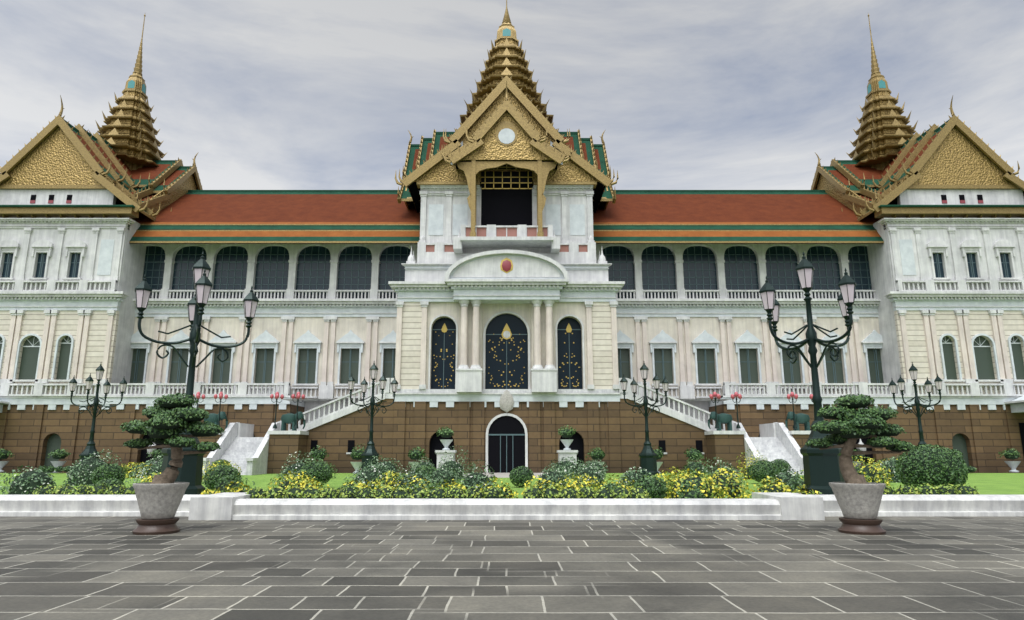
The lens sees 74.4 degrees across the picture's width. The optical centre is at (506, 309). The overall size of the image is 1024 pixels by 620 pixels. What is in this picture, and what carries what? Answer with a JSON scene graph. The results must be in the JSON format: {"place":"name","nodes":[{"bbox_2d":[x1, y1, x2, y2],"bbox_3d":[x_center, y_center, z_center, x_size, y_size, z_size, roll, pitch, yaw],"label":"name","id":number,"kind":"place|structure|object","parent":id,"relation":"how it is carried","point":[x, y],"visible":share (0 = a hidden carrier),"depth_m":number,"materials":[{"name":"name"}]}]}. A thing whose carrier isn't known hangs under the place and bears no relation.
{"place":"outdoors","nodes":[
{"label":"outdoors","id":0,"kind":"place"},
{"bbox_2d":[202,331,803,474],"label":"staircase","id":1,"kind":"structure","parent":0,"point":[782,445],"depth_m":44.07,"materials":[{"name":"white stone"}]},
{"bbox_2d":[193,392,812,399],"bbox_3d":[0.000,5.637,44.487,41.549,0.500,0.849,0,-12,0],"label":"pink globe","id":2,"kind":"object","parent":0,"point":[711,396],"visible":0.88,"depth_m":44.31,"materials":[{"name":"pink"}]},
{"bbox_2d":[464,473,542,477],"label":"ground path","id":3,"kind":"structure","parent":0,"point":[501,475],"depth_m":41.76,"materials":[{"name":"grey stone"}]},
{"bbox_2d":[70,268,940,440],"bbox_3d":[-0.073,3.593,31.166,53.881,4.592,27.540,0,-12,0],"label":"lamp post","id":4,"kind":"object","parent":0,"point":[194,339],"visible":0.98,"depth_m":19.41,"materials":[{"name":"black metal"}]},
{"bbox_2d":[72,130,939,221],"bbox_3d":[0.000,-10.699,61.502,82.200,10.139,23.970,0,-12,0],"label":"roof","id":5,"kind":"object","parent":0,"point":[623,208],"visible":0.11,"depth_m":57.38,"materials":[{"name":"tile"}]},
{"bbox_2d":[128,302,884,398],"bbox_3d":[0.000,3.198,50.028,61.400,6.400,5.950,0,-12,0],"label":"cream palace","id":6,"kind":"object","parent":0,"point":[655,326],"visible":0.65,"depth_m":52.45,"materials":[{"name":"beige paint"}]},
{"bbox_2d":[132,222,880,236],"bbox_3d":[0.000,-6.387,53.364,64.400,1.630,1.260,0,-12,0],"label":"roof edge band","id":7,"kind":"object","parent":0,"point":[595,234],"visible":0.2,"depth_m":52.91,"materials":[{"name":"metal"}]},
{"bbox_2d":[203,411,809,430],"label":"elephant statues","id":8,"kind":"object","parent":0,"point":[722,418],"visible":0.81,"depth_m":44.64,"materials":[{"name":"teal"}]},
{"bbox_2d":[499,390,513,411],"bbox_3d":[0.000,6.222,46.041,1.000,1.550,0.190,0,-12,0],"label":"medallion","id":9,"kind":"object","parent":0,"point":[506,401],"visible":1,"depth_m":45.96,"materials":[{"name":"white stone"}]},
{"bbox_2d":[127,28,885,93],"bbox_3d":[0.000,-23.167,63.261,72.190,4.524,4.216,0,-12,0],"label":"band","id":10,"kind":"object","parent":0,"point":[506,32],"visible":0.61,"depth_m":63.40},
{"bbox_2d":[441,323,571,339],"bbox_3d":[0.000,1.500,47.890,9.278,1.200,0.140,0,-12,0],"label":"ornament","id":11,"kind":"object","parent":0,"point":[506,328],"visible":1,"depth_m":47.88,"materials":[{"name":"gold metal"}]},
{"bbox_2d":[30,200,982,202],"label":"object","id":12,"kind":"object","parent":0,"point":[69,201],"visible":1,"depth_m":52.19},
{"bbox_2d":[500,258,512,272],"bbox_3d":[0.000,-3.111,47.091,0.920,1.150,0.087,0,-12,0],"label":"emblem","id":13,"kind":"object","parent":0,"point":[501,268],"visible":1,"depth_m":47.08,"materials":[{"name":"gold metal"}]},
{"bbox_2d":[502,260,511,271],"bbox_3d":[0.000,-3.090,47.067,0.720,0.900,0.137,0,-12,0],"label":"emblem","id":14,"kind":"object","parent":13,"relation":"on","point":[506,265],"visible":1,"depth_m":47.01,"materials":[{"name":"red"}]},
{"bbox_2d":[0,39,1013,213],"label":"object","id":15,"kind":"object","parent":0,"point":[55,157],"visible":0.46,"depth_m":52.62,"materials":[{"name":"gold metal"}]},
{"bbox_2d":[431,314,582,388],"bbox_3d":[0.000,2.926,47.623,10.590,5.450,0.130,0,-12,0],"label":"palace door","id":16,"kind":"structure","parent":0,"point":[496,325],"depth_m":47.57,"materials":[{"name":"black metal"}]},
{"bbox_2d":[433,171,579,386],"bbox_3d":[-0.002,-2.470,48.699,10.337,16.047,0.190,0,-12,0],"label":"palace door gold","id":17,"kind":"object","parent":16,"relation":"attached to","point":[502,177],"visible":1,"depth_m":49.97,"materials":[{"name":"gold metal"}]},
{"bbox_2d":[4,246,1009,472],"bbox_3d":[0.000,2.963,49.883,76.550,17.800,5.970,0,-12,0],"label":"palace mullion","id":18,"kind":"object","parent":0,"point":[612,254],"visible":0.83,"depth_m":54.05},
{"bbox_2d":[426,228,587,251],"bbox_3d":[0.000,-5.062,48.878,12.260,1.540,1.100,0,-12,0],"label":"red palace panel","id":19,"kind":"object","parent":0,"point":[511,232],"visible":0.77,"depth_m":48.47,"materials":[{"name":"paint"}]},
{"bbox_2d":[0,229,1017,456],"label":"palace","id":20,"kind":"structure","parent":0,"point":[535,303],"depth_m":47.09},
{"bbox_2d":[460,306,553,364],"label":"columns","id":21,"kind":"structure","parent":20,"relation":"attached to","point":[476,338],"depth_m":46.59,"materials":[{"name":"white stone"}]},
{"bbox_2d":[133,482,885,519],"bbox_3d":[0.050,3.845,13.601,15.142,0.697,1.042,0,-12,0],"label":"pot","id":22,"kind":"object","parent":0,"point":[854,501],"visible":0.98,"depth_m":13.28,"materials":[{"name":"grey stone"}]},
{"bbox_2d":[0,80,1019,216],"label":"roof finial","id":23,"kind":"object","parent":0,"point":[470,140],"visible":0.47,"depth_m":52.79,"materials":[{"name":"gold metal"}]},
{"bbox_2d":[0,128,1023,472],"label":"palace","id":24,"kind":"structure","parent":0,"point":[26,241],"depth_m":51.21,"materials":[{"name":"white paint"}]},
{"bbox_2d":[0,516,1023,619],"bbox_3d":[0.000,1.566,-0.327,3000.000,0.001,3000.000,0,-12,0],"label":"paved ground","id":25,"kind":"structure","parent":0,"point":[902,568],"depth_m":9.21,"materials":[{"name":"grey stone"}]},
{"bbox_2d":[0,492,1023,519],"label":"low wall","id":26,"kind":"structure","parent":25,"relation":"on","point":[757,506],"depth_m":16.04,"materials":[{"name":"white stone"}]},
{"bbox_2d":[0,399,1023,473],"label":"base wall","id":27,"kind":"structure","parent":0,"point":[614,431],"depth_m":46.01,"materials":[{"name":"brown brick"}]},
{"bbox_2d":[0,0,1023,242],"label":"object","id":28,"kind":"object","parent":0,"point":[535,108],"visible":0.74,"depth_m":52.82,"materials":[{"name":"gold metal"}]},
{"bbox_2d":[0,302,1023,393],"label":"wall panels","id":29,"kind":"object","parent":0,"point":[33,322],"visible":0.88,"depth_m":49.87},
{"bbox_2d":[0,336,1023,472],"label":"window shutters","id":30,"kind":"object","parent":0,"point":[983,359],"visible":0.75,"depth_m":52.33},
{"bbox_2d":[0,119,1023,240],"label":"roof trim","id":31,"kind":"structure","parent":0,"point":[574,135],"depth_m":53.66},
{"bbox_2d":[0,473,1023,498],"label":"lawn","id":32,"kind":"structure","parent":0,"point":[998,483],"depth_m":31.32,"materials":[{"name":"plant"}]},
{"bbox_2d":[0,446,905,494],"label":"yellow flowers","id":33,"kind":"object","parent":32,"relation":"on","point":[424,475],"visible":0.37,"depth_m":26.41,"materials":[{"name":"yellow plant"}]},
{"bbox_2d":[69,251,942,494],"bbox_3d":[-0.073,4.143,30.322,53.931,7.170,26.152,0,-12,0],"label":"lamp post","id":34,"kind":"object","parent":32,"relation":"on","point":[821,468],"visible":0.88,"depth_m":18.61,"materials":[{"name":"black metal"}]},
{"bbox_2d":[70,268,941,392],"bbox_3d":[-0.073,1.950,30.781,53.860,1.529,26.091,0,-12,0],"label":"lamp glass","id":35,"kind":"object","parent":34,"relation":"attached to","point":[764,296],"visible":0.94,"depth_m":19.87,"materials":[{"name":"white glass"}]},
{"bbox_2d":[435,450,577,467],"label":"pedestals","id":36,"kind":"object","parent":32,"relation":"on","point":[561,453],"visible":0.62,"depth_m":39.57,"materials":[{"name":"white stone"}]},
{"bbox_2d":[212,425,803,498],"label":"leaves","id":37,"kind":"object","parent":32,"relation":"on","point":[432,484],"visible":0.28,"depth_m":20.74,"materials":[{"name":"green plant"}]},
{"bbox_2d":[121,449,897,498],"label":"yellow leaves","id":38,"kind":"object","parent":32,"relation":"on","point":[669,480],"visible":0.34,"depth_m":20.19,"materials":[{"name":"yellow plant"}]},
{"bbox_2d":[0,395,1020,534],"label":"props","id":39,"kind":"object","parent":32,"relation":"on","point":[160,425],"depth_m":18.23,"materials":[{"name":"green plant"}]},
{"bbox_2d":[32,483,980,498],"bbox_3d":[-0.041,4.831,17.887,25.726,0.438,1.895,0,-12,0],"label":"lime leaf","id":40,"kind":"object","parent":39,"relation":"on","point":[917,491],"visible":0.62,"depth_m":17.28,"materials":[{"name":"plant"}]},
{"bbox_2d":[0,392,1020,498],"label":"shrubs","id":41,"kind":"object","parent":39,"relation":"on","point":[847,422],"visible":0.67,"depth_m":18.23,"materials":[{"name":"green plant"}]},
{"bbox_2d":[0,0,1023,189],"label":"sky","id":42,"kind":"structure","parent":0,"point":[268,94],"materials":[{"name":"grey"}]},
{"bbox_2d":[2,307,1023,384],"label":"pilasters","id":43,"kind":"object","parent":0,"point":[963,327],"depth_m":50.26,"materials":[{"name":"white paint"}]}
]}

